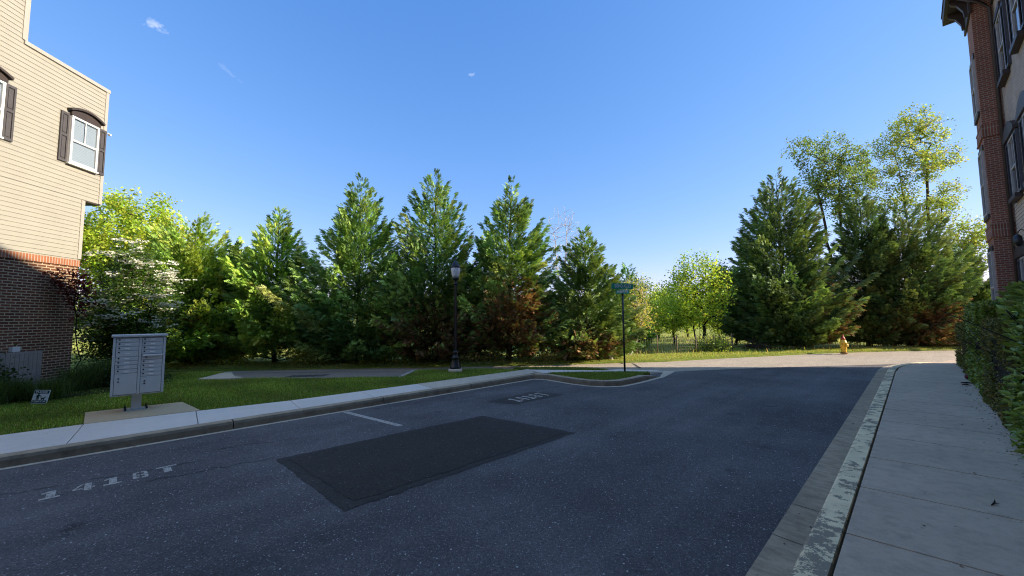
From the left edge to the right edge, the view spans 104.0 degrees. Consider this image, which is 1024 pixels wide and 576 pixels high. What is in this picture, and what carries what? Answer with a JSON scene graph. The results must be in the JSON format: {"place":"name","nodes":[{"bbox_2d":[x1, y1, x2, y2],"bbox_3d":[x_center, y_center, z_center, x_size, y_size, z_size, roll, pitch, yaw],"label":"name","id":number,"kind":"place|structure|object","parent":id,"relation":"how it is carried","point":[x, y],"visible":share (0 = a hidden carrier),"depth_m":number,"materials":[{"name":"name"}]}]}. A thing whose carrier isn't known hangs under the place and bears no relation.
{"place":"outdoors","nodes":[
{"label":"outdoors","id":0,"kind":"place"},
{"bbox_2d":[59,357,111,387],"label":"ornamental grass","id":1,"kind":"object","parent":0,"point":[100,367],"depth_m":10.51,"materials":[{"name":"green plant"}]},
{"bbox_2d":[80,211,254,364],"bbox_3d":[-13.917,-0.003,17.559,6.231,6.761,6.310,0,-4,0],"label":"cypress tree","id":2,"kind":"object","parent":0,"point":[185,353],"visible":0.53,"depth_m":16.27,"materials":[{"name":"green plant"}]},
{"bbox_2d":[0,384,431,453],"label":"sidewalk","id":3,"kind":"structure","parent":0,"point":[25,441],"depth_m":6.93,"materials":[{"name":"concrete"}]},
{"bbox_2d":[0,368,519,434],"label":"lawn","id":4,"kind":"structure","parent":0,"point":[176,392],"depth_m":9.24,"materials":[{"name":"green plant"}]},
{"bbox_2d":[31,390,50,403],"bbox_3d":[-10.050,2.400,8.508,0.350,0.450,0.023,-1,-17,2],"label":"yard sign","id":5,"kind":"object","parent":4,"relation":"on","point":[40,397],"visible":1,"depth_m":8.53,"materials":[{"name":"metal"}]},
{"bbox_2d":[84,402,199,423],"bbox_3d":[-7.178,2.466,7.780,1.703,0.136,1.295,3,-6,-40],"label":"mailbox pad","id":6,"kind":"object","parent":4,"relation":"on","point":[120,414],"visible":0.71,"depth_m":7.67,"materials":[{"name":"beige concrete"}]},
{"bbox_2d":[110,333,167,411],"bbox_3d":[-7.490,1.673,8.013,0.820,1.485,0.516,4,-6,-45],"label":"cluster mailbox","id":7,"kind":"object","parent":6,"relation":"on","point":[138,366],"visible":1,"depth_m":7.88,"materials":[{"name":"grey metal"}]},
{"bbox_2d":[113,373,136,395],"bbox_3d":[-7.465,1.855,7.722,0.318,0.399,0.031,4,-6,-45],"label":"door","id":8,"kind":"structure","parent":7,"relation":"in","point":[124,384],"depth_m":7.72,"materials":[{"name":"grey metal"}]},
{"bbox_2d":[114,369,136,373],"bbox_3d":[-7.467,1.613,7.740,0.318,0.075,0.031,4,-6,-45],"label":"door","id":9,"kind":"structure","parent":7,"relation":"in","point":[125,370],"depth_m":7.74,"materials":[{"name":"grey metal"}]},
{"bbox_2d":[115,356,137,360],"bbox_3d":[-7.469,1.372,7.758,0.318,0.075,0.031,4,-6,-45],"label":"door","id":10,"kind":"structure","parent":7,"relation":"in","point":[133,357],"depth_m":7.75,"materials":[{"name":"grey metal"}]},
{"bbox_2d":[115,360,137,365],"bbox_3d":[-7.468,1.452,7.752,0.318,0.075,0.031,4,-6,-45],"label":"door","id":11,"kind":"structure","parent":7,"relation":"in","point":[135,361],"depth_m":7.75,"materials":[{"name":"grey metal"}]},
{"bbox_2d":[115,364,137,369],"bbox_3d":[-7.468,1.532,7.746,0.318,0.075,0.031,4,-6,-45],"label":"door","id":12,"kind":"structure","parent":7,"relation":"in","point":[122,366],"depth_m":7.75,"materials":[{"name":"grey metal"}]},
{"bbox_2d":[116,342,138,346],"bbox_3d":[-7.471,1.096,7.779,0.318,0.075,0.031,4,-6,-45],"label":"door","id":13,"kind":"structure","parent":7,"relation":"in","point":[127,343],"depth_m":7.78,"materials":[{"name":"grey metal"}]},
{"bbox_2d":[116,346,138,350],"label":"door","id":14,"kind":"structure","parent":7,"relation":"in","point":[131,347],"depth_m":7.77,"materials":[{"name":"grey metal"}]},
{"bbox_2d":[116,350,138,356],"bbox_3d":[-7.470,1.274,7.766,0.318,0.109,0.031,4,-6,-45],"label":"door","id":15,"kind":"structure","parent":7,"relation":"in","point":[135,352],"depth_m":7.76,"materials":[{"name":"grey metal"}]},
{"bbox_2d":[117,338,138,341],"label":"door","id":16,"kind":"structure","parent":7,"relation":"in","point":[121,339],"depth_m":7.79,"materials":[{"name":"grey metal"}]},
{"bbox_2d":[139,375,160,392],"bbox_3d":[-7.208,1.912,7.975,0.308,0.320,0.031,4,-6,-45],"label":"door","id":17,"kind":"structure","parent":7,"relation":"in","point":[147,383],"depth_m":7.97,"materials":[{"name":"grey metal"}]},
{"bbox_2d":[448,257,462,372],"bbox_3d":[-1.909,0.908,13.506,0.480,3.952,0.480,0,-4,0],"label":"street lamp","id":18,"kind":"object","parent":4,"relation":"on","point":[455,366],"visible":0.98,"depth_m":13.45,"materials":[{"name":"metal"}]},
{"bbox_2d":[232,371,412,378],"bbox_3d":[-6.926,2.991,13.617,7.300,0.001,2.400,0,-4,0],"label":"parking bay","id":19,"kind":"object","parent":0,"point":[337,374],"visible":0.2,"depth_m":14.05,"materials":[{"name":"grey asphalt"}]},
{"bbox_2d":[198,372,243,379],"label":"kerb","id":20,"kind":"structure","parent":19,"relation":"on","point":[226,375],"depth_m":12.18,"materials":[{"name":"concrete"}]},
{"bbox_2d":[0,364,893,575],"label":"road","id":21,"kind":"structure","parent":0,"point":[613,494],"depth_m":4.31,"materials":[{"name":"grey asphalt"}]},
{"bbox_2d":[38,471,148,500],"bbox_3d":[-4.843,2.291,4.669,0.278,0.001,0.892,-4,-6,41],"label":"road marking","id":22,"kind":"object","parent":21,"relation":"on","point":[51,494],"visible":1,"depth_m":4.64,"materials":[{"name":"paint"}]},
{"bbox_2d":[0,419,232,467],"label":"kerb","id":23,"kind":"structure","parent":21,"relation":"on","point":[48,453],"depth_m":5.92,"materials":[{"name":"concrete"}]},
{"bbox_2d":[0,393,494,494],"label":"road cracks","id":24,"kind":"object","parent":21,"relation":"on","point":[177,464],"visible":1,"depth_m":5.02,"materials":[{"name":"asphalt"}]},
{"bbox_2d":[0,379,533,469],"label":"gutter","id":25,"kind":"object","parent":21,"relation":"on","point":[229,430],"visible":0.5,"depth_m":6.73,"materials":[{"name":"concrete"}]},
{"bbox_2d":[232,397,383,428],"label":"kerb","id":26,"kind":"structure","parent":21,"relation":"on","point":[248,421],"depth_m":7.82,"materials":[{"name":"concrete"}]},
{"bbox_2d":[343,412,401,425],"bbox_3d":[-2.702,2.500,7.669,1.821,0.001,0.109,-4,-5,37],"label":"road marking","id":27,"kind":"object","parent":21,"relation":"on","point":[379,420],"visible":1,"depth_m":7.58,"materials":[{"name":"paint"}]},
{"bbox_2d":[276,416,573,510],"bbox_3d":[-1.085,2.363,6.027,3.867,0.001,2.196,4,-6,-44],"label":"road patch","id":28,"kind":"object","parent":21,"relation":"on","point":[334,496],"visible":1,"depth_m":4.88,"materials":[{"name":"grey asphalt"}]},
{"bbox_2d":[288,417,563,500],"bbox_3d":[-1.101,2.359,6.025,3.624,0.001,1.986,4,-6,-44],"label":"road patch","id":29,"kind":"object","parent":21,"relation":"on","point":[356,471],"visible":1,"depth_m":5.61,"materials":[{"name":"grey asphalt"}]},
{"bbox_2d":[380,383,471,403],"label":"kerb","id":30,"kind":"structure","parent":21,"relation":"on","point":[420,394],"depth_m":9.76,"materials":[{"name":"concrete"}]},
{"bbox_2d":[469,374,533,388],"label":"kerb","id":31,"kind":"structure","parent":21,"relation":"on","point":[491,382],"depth_m":11.56,"materials":[{"name":"concrete"}]},
{"bbox_2d":[487,392,562,403],"bbox_3d":[0.326,2.623,9.606,1.980,0.001,0.815,4,-6,-42],"label":"road patch","id":32,"kind":"object","parent":21,"relation":"on","point":[514,397],"visible":1,"depth_m":9.56,"materials":[{"name":"grey asphalt"}]},
{"bbox_2d":[533,373,657,385],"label":"kerb","id":33,"kind":"structure","parent":21,"relation":"on","point":[616,382],"depth_m":11.53,"materials":[{"name":"concrete"}]},
{"bbox_2d":[535,371,672,386],"bbox_3d":[3.418,2.799,12.282,5.244,0.001,2.257,1,-5,-19],"label":"gutter","id":34,"kind":"object","parent":21,"relation":"on","point":[664,373],"visible":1,"depth_m":11.93,"materials":[{"name":"concrete"}]},
{"bbox_2d":[745,367,889,575],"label":"gutter","id":35,"kind":"object","parent":21,"relation":"on","point":[776,556],"visible":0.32,"depth_m":4.04,"materials":[{"name":"concrete"}]},
{"bbox_2d":[789,362,928,575],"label":"kerb","id":36,"kind":"structure","parent":21,"relation":"on","point":[818,555],"depth_m":3.78,"materials":[{"name":"concrete"}]},
{"bbox_2d":[419,369,534,387],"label":"sidewalk","id":37,"kind":"structure","parent":0,"point":[443,383],"depth_m":11.55,"materials":[{"name":"concrete"}]},
{"bbox_2d":[71,319,914,367],"bbox_3d":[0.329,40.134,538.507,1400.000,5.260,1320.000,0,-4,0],"label":"meadow","id":38,"kind":"structure","parent":0,"point":[697,331],"depth_m":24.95,"materials":[{"name":"green plant"}]},
{"bbox_2d":[0,0,111,383],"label":"apartment house","id":39,"kind":"structure","parent":38,"relation":"on","point":[53,121],"depth_m":10.17,"materials":[{"name":"brown brick"}]},
{"bbox_2d":[0,80,6,138],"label":"window","id":40,"kind":"structure","parent":39,"relation":"in","point":[2,84],"depth_m":9.29,"materials":[{"name":"white plastic"}]},
{"bbox_2d":[65,115,99,173],"bbox_3d":[-11.969,-3.993,11.184,0.100,1.350,0.820,0,-4,-3],"label":"window","id":41,"kind":"structure","parent":39,"relation":"in","point":[84,126],"depth_m":11.16,"materials":[{"name":"white plastic"}]},
{"bbox_2d":[0,374,177,404],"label":"planting bed","id":42,"kind":"object","parent":38,"relation":"on","point":[88,393],"visible":0.13,"depth_m":9.80,"materials":[{"name":"brown soil"}]},
{"bbox_2d":[0,375,29,403],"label":"ornamental grass","id":43,"kind":"object","parent":42,"relation":"on","point":[3,394],"depth_m":8.43,"materials":[{"name":"green plant"}]},
{"bbox_2d":[0,344,32,383],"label":"shrub","id":44,"kind":"object","parent":42,"relation":"on","point":[4,372],"visible":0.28,"depth_m":8.95,"materials":[{"name":"green plant"}]},
{"bbox_2d":[0,350,42,387],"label":"utility screen","id":45,"kind":"object","parent":42,"relation":"on","point":[31,361],"visible":0.52,"depth_m":9.42,"materials":[{"name":"grey plastic"}]},
{"bbox_2d":[0,374,52,403],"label":"ornamental grass","id":46,"kind":"object","parent":42,"relation":"on","point":[18,396],"depth_m":8.75,"materials":[{"name":"green plant"}]},
{"bbox_2d":[19,374,84,399],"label":"ornamental grass","id":47,"kind":"object","parent":42,"relation":"on","point":[59,389],"depth_m":8.99,"materials":[{"name":"green plant"}]},
{"bbox_2d":[39,259,104,368],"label":"plum tree","id":48,"kind":"object","parent":42,"relation":"on","point":[61,284],"visible":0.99,"depth_m":10.56,"materials":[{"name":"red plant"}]},
{"bbox_2d":[38,362,105,391],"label":"ornamental grass","id":49,"kind":"object","parent":42,"relation":"on","point":[91,380],"depth_m":9.97,"materials":[{"name":"green plant"}]},
{"bbox_2d":[82,356,177,389],"bbox_3d":[-10.620,2.213,11.070,2.131,1.771,2.018,3,-6,-42],"label":"shrub","id":50,"kind":"object","parent":42,"relation":"on","point":[108,381],"visible":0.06,"depth_m":10.62,"materials":[{"name":"green plant"}]},
{"bbox_2d":[70,230,200,370],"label":"dogwood tree","id":51,"kind":"object","parent":42,"relation":"on","point":[110,319],"visible":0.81,"depth_m":12.26,"materials":[{"name":"green plant"}]},
{"bbox_2d":[77,183,198,342],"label":"maple tree","id":52,"kind":"object","parent":38,"relation":"on","point":[128,218],"visible":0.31,"depth_m":20.31,"materials":[{"name":"green plant"}]},
{"bbox_2d":[137,210,212,311],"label":"maple tree","id":53,"kind":"object","parent":38,"relation":"on","point":[183,235],"visible":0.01,"depth_m":22.53,"materials":[{"name":"green plant"}]},
{"bbox_2d":[165,240,283,361],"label":"cypress tree","id":54,"kind":"object","parent":38,"relation":"on","point":[191,328],"visible":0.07,"depth_m":17.07,"materials":[{"name":"green plant"}]},
{"bbox_2d":[200,347,253,365],"bbox_3d":[-11.868,3.095,16.866,2.150,1.262,1.831,1,-4,-13],"label":"weed clump","id":55,"kind":"object","parent":38,"relation":"on","point":[231,358],"visible":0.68,"depth_m":16.68,"materials":[{"name":"green plant"}]},
{"bbox_2d":[189,206,346,364],"bbox_3d":[-10.452,-0.216,17.286,6.333,7.028,5.773,0,-4,0],"label":"cypress tree","id":56,"kind":"object","parent":38,"relation":"on","point":[259,333],"visible":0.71,"depth_m":16.35,"materials":[{"name":"green plant"}]},
{"bbox_2d":[256,172,432,363],"bbox_3d":[-6.880,-0.923,17.902,6.617,8.470,6.515,0,-4,-12],"label":"cypress tree","id":57,"kind":"object","parent":38,"relation":"on","point":[349,340],"visible":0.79,"depth_m":16.21,"materials":[{"name":"green plant"}]},
{"bbox_2d":[74,288,780,325],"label":"distant woods","id":58,"kind":"object","parent":38,"relation":"on","point":[522,316],"visible":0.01,"depth_m":92.50,"materials":[{"name":"green plant"}]},
{"bbox_2d":[352,168,513,362],"bbox_3d":[-3.592,-1.011,18.076,6.769,8.680,6.128,3,-6,-38],"label":"cypress tree","id":59,"kind":"object","parent":38,"relation":"on","point":[420,272],"visible":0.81,"depth_m":16.42,"materials":[{"name":"green plant"}]},
{"bbox_2d":[439,175,575,361],"bbox_3d":[0.142,-0.914,17.836,6.271,8.337,5.939,3,-6,-42],"label":"cypress tree","id":60,"kind":"object","parent":38,"relation":"on","point":[524,334],"visible":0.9,"depth_m":16.75,"materials":[{"name":"green plant"}]},
{"bbox_2d":[544,206,581,298],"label":"bare tree","id":61,"kind":"object","parent":38,"relation":"on","point":[557,266],"visible":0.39,"depth_m":29.29,"materials":[{"name":"brown plant"}]},
{"bbox_2d":[535,224,647,360],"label":"cypress tree","id":62,"kind":"object","parent":38,"relation":"on","point":[602,336],"visible":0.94,"depth_m":17.20,"materials":[{"name":"green plant"}]},
{"bbox_2d":[620,273,659,354],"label":"sapling tree","id":63,"kind":"object","parent":38,"relation":"on","point":[642,320],"visible":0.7,"depth_m":19.44,"materials":[{"name":"green plant"}]},
{"bbox_2d":[622,269,664,331],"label":"young maple tree","id":64,"kind":"object","parent":38,"relation":"on","point":[650,301],"visible":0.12,"depth_m":25.60,"materials":[{"name":"green plant"}]},
{"bbox_2d":[645,284,685,339],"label":"young maple tree","id":65,"kind":"object","parent":38,"relation":"on","point":[658,332],"visible":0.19,"depth_m":32.62,"materials":[{"name":"green plant"}]},
{"bbox_2d":[651,278,697,345],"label":"young maple tree","id":66,"kind":"object","parent":38,"relation":"on","point":[672,323],"visible":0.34,"depth_m":26.78,"materials":[{"name":"green plant"}]},
{"bbox_2d":[637,334,732,355],"bbox_3d":[8.324,2.917,20.182,6.926,1.100,0.058,1,-5,-16],"label":"wire fence","id":67,"kind":"object","parent":38,"relation":"on","point":[680,349],"visible":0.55,"depth_m":20.28,"materials":[{"name":"grey metal"}]},
{"bbox_2d":[665,294,708,336],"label":"young maple tree","id":68,"kind":"object","parent":38,"relation":"on","point":[687,329],"visible":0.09,"depth_m":35.71,"materials":[{"name":"green plant"}]},
{"bbox_2d":[658,249,741,350],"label":"locust tree","id":69,"kind":"object","parent":38,"relation":"on","point":[682,308],"visible":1,"depth_m":22.34,"materials":[{"name":"green plant"}]},
{"bbox_2d":[694,298,722,337],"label":"young maple tree","id":70,"kind":"object","parent":38,"relation":"on","point":[715,328],"visible":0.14,"depth_m":31.78,"materials":[{"name":"green plant"}]},
{"bbox_2d":[686,328,735,352],"bbox_3d":[10.591,2.952,21.198,2.675,1.988,2.195,0,-4,0],"label":"roadside bush","id":71,"kind":"object","parent":38,"relation":"on","point":[722,345],"visible":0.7,"depth_m":20.97,"materials":[{"name":"green plant"}]},
{"bbox_2d":[703,259,758,345],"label":"hornbeam tree","id":72,"kind":"object","parent":38,"relation":"on","point":[733,270],"visible":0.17,"depth_m":26.16,"materials":[{"name":"green plant"}]},
{"bbox_2d":[733,338,778,349],"bbox_3d":[13.235,3.029,21.804,2.165,0.650,2.230,-3,-5,35],"label":"brush pile","id":73,"kind":"object","parent":38,"relation":"on","point":[756,346],"visible":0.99,"depth_m":21.82,"materials":[{"name":"brown plant"}]},
{"bbox_2d":[709,166,880,348],"bbox_3d":[16.772,-1.901,24.559,8.303,11.187,8.490,0,-4,0],"label":"cypress tree","id":74,"kind":"object","parent":38,"relation":"on","point":[804,313],"visible":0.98,"depth_m":23.15,"materials":[{"name":"green plant"}]},
{"bbox_2d":[781,129,890,343],"bbox_3d":[21.458,-3.424,26.186,6.586,14.258,3.147,0,-4,0],"label":"honey locust tree","id":75,"kind":"object","parent":38,"relation":"on","point":[817,185],"visible":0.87,"depth_m":26.33,"materials":[{"name":"green plant"}]},
{"bbox_2d":[819,188,948,346],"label":"cypress tree","id":76,"kind":"object","parent":38,"relation":"on","point":[849,243],"visible":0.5,"depth_m":23.96,"materials":[{"name":"green plant"}]},
{"bbox_2d":[857,102,972,231],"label":"honey locust tree","id":77,"kind":"object","parent":38,"relation":"on","point":[927,168],"visible":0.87,"depth_m":27.95,"materials":[{"name":"green plant"}]},
{"bbox_2d":[847,198,991,346],"bbox_3d":[23.941,-0.878,24.736,7.548,8.974,7.651,0,-4,0],"label":"cypress tree","id":78,"kind":"object","parent":38,"relation":"on","point":[930,252],"visible":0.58,"depth_m":22.62,"materials":[{"name":"green plant"}]},
{"bbox_2d":[939,211,988,271],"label":"honey locust tree","id":79,"kind":"object","parent":38,"relation":"on","point":[974,236],"visible":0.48,"depth_m":26.38,"materials":[{"name":"green plant"}]},
{"bbox_2d":[941,0,1023,300],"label":"apartment block","id":80,"kind":"structure","parent":38,"relation":"on","point":[993,30],"depth_m":13.68,"materials":[{"name":"brown brick"}]},
{"bbox_2d":[969,59,979,125],"bbox_3d":[16.976,-7.179,14.688,1.150,2.140,0.070,4,-6,-45],"label":"window","id":81,"kind":"structure","parent":80,"relation":"in","point":[972,73],"depth_m":14.51,"materials":[{"name":"grey glass"}]},
{"bbox_2d":[978,150,990,222],"bbox_3d":[17.005,-3.639,14.420,1.150,2.440,0.070,4,-6,-45],"label":"window","id":82,"kind":"structure","parent":80,"relation":"in","point":[981,163],"depth_m":14.20,"materials":[{"name":"grey glass"}]},
{"bbox_2d":[987,251,997,300],"bbox_3d":[17.035,-0.020,14.145,0.910,2.500,0.070,4,-6,-45],"label":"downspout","id":83,"kind":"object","parent":80,"relation":"in","point":[990,256],"depth_m":13.99,"materials":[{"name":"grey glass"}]},
{"bbox_2d":[995,9,1010,88],"bbox_3d":[15.949,-7.845,13.069,1.190,2.240,0.160,4,-6,-45],"label":"window","id":84,"kind":"structure","parent":80,"relation":"in","point":[1004,73],"depth_m":13.11,"materials":[{"name":"grey glass"}]},
{"bbox_2d":[1007,134,1022,203],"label":"window","id":85,"kind":"structure","parent":80,"relation":"in","point":[1016,196],"depth_m":12.85,"materials":[{"name":"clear glass"}]},
{"bbox_2d":[1009,0,1023,55],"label":"window","id":86,"kind":"structure","parent":80,"relation":"in","point":[1018,35],"depth_m":11.40,"materials":[{"name":"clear glass"}]},
{"bbox_2d":[1019,256,1023,280],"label":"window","id":87,"kind":"structure","parent":80,"relation":"in","point":[1022,258],"depth_m":12.78,"materials":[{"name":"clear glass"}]},
{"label":"planting bed","id":88,"kind":"structure","parent":38,"relation":"on","visible":0},
{"bbox_2d":[954,322,975,373],"bbox_3d":[14.667,1.842,12.305,4.866,1.610,1.485,4,-6,-45],"label":"yew hedge","id":89,"kind":"object","parent":88,"relation":"on","point":[959,352],"visible":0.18,"depth_m":12.84,"materials":[{"name":"green plant"}]},
{"bbox_2d":[942,299,1004,395],"bbox_3d":[11.373,1.363,9.406,4.201,2.176,1.606,4,-6,-45],"label":"privet hedge","id":90,"kind":"object","parent":88,"relation":"on","point":[976,313],"visible":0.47,"depth_m":9.06,"materials":[{"name":"green plant"}]},
{"bbox_2d":[942,280,1023,457],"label":"laurel hedge","id":91,"kind":"object","parent":88,"relation":"on","point":[1012,302],"visible":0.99,"depth_m":5.16,"materials":[{"name":"green plant"}]},
{"bbox_2d":[949,317,1023,427],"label":"yew hedge","id":92,"kind":"object","parent":88,"relation":"on","point":[992,395],"visible":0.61,"depth_m":7.07,"materials":[{"name":"green plant"}]},
{"bbox_2d":[28,0,988,310],"label":"sky","id":93,"kind":"structure","parent":0,"point":[656,123],"materials":[{"name":"blue"}]},
{"bbox_2d":[70,345,961,371],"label":"verge","id":94,"kind":"structure","parent":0,"point":[417,366],"depth_m":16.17,"materials":[{"name":"green plant"}]},
{"bbox_2d":[288,338,329,364],"bbox_3d":[-8.444,2.776,17.100,2.056,1.639,2.051,3,-5,-37],"label":"weed clump","id":95,"kind":"object","parent":94,"relation":"on","point":[303,359],"visible":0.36,"depth_m":16.76,"materials":[{"name":"green plant"}]},
{"bbox_2d":[444,337,484,363],"bbox_3d":[-1.971,2.816,17.068,1.822,1.584,1.854,2,-5,-30],"label":"weed clump","id":96,"kind":"object","parent":94,"relation":"on","point":[465,358],"visible":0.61,"depth_m":16.76,"materials":[{"name":"green plant"}]},
{"bbox_2d":[475,345,510,362],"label":"weed clump","id":97,"kind":"object","parent":94,"relation":"on","point":[487,358],"visible":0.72,"depth_m":16.97,"materials":[{"name":"green plant"}]},
{"bbox_2d":[530,347,571,362],"bbox_3d":[1.786,2.911,17.236,2.080,1.209,1.864,0,-4,0],"label":"weed clump","id":98,"kind":"object","parent":94,"relation":"on","point":[545,356],"visible":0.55,"depth_m":17.02,"materials":[{"name":"green plant"}]},
{"bbox_2d":[943,243,990,331],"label":"cypress tree","id":99,"kind":"object","parent":94,"relation":"on","point":[984,293],"visible":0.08,"depth_m":23.26,"materials":[{"name":"green plant"}]},
{"bbox_2d":[171,350,955,373],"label":"cross street","id":100,"kind":"structure","parent":0,"point":[869,358],"depth_m":16.34,"materials":[{"name":"grey asphalt"}]},
{"bbox_2d":[839,335,848,353],"bbox_3d":[16.366,2.772,19.743,0.365,0.930,0.368,-3,-5,28],"label":"fire hydrant","id":101,"kind":"object","parent":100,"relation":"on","point":[844,345],"visible":1,"depth_m":19.65,"materials":[{"name":"metal"}]},
{"bbox_2d":[530,369,663,373],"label":"sidewalk","id":102,"kind":"structure","parent":0,"point":[550,371],"depth_m":13.32,"materials":[{"name":"concrete"}]},
{"bbox_2d":[613,262,656,350],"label":"tree","id":103,"kind":"object","parent":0,"point":[648,336],"visible":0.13,"depth_m":22.07,"materials":[{"name":"green plant"}]},
{"bbox_2d":[833,359,1023,575],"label":"sidewalk","id":104,"kind":"structure","parent":0,"point":[919,474],"depth_m":4.01,"materials":[{"name":"grey concrete"}]},
{"bbox_2d":[21,383,1023,574],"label":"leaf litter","id":105,"kind":"object","parent":104,"relation":"on","point":[842,444],"visible":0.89,"depth_m":6.36,"materials":[{"name":"brown plant"}]},
{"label":"lawn","id":106,"kind":"structure","parent":0,"visible":0},
{"bbox_2d":[514,366,647,379],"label":"island grass","id":107,"kind":"structure","parent":106,"relation":"on","point":[606,375],"depth_m":12.44,"materials":[{"name":"green plant"}]},
{"bbox_2d":[611,283,632,371],"bbox_3d":[3.629,1.375,13.008,0.772,3.065,0.235,0,-4,0],"label":"street sign","id":108,"kind":"object","parent":107,"relation":"on","point":[625,287],"visible":0.99,"depth_m":13.04,"materials":[{"name":"metal"}]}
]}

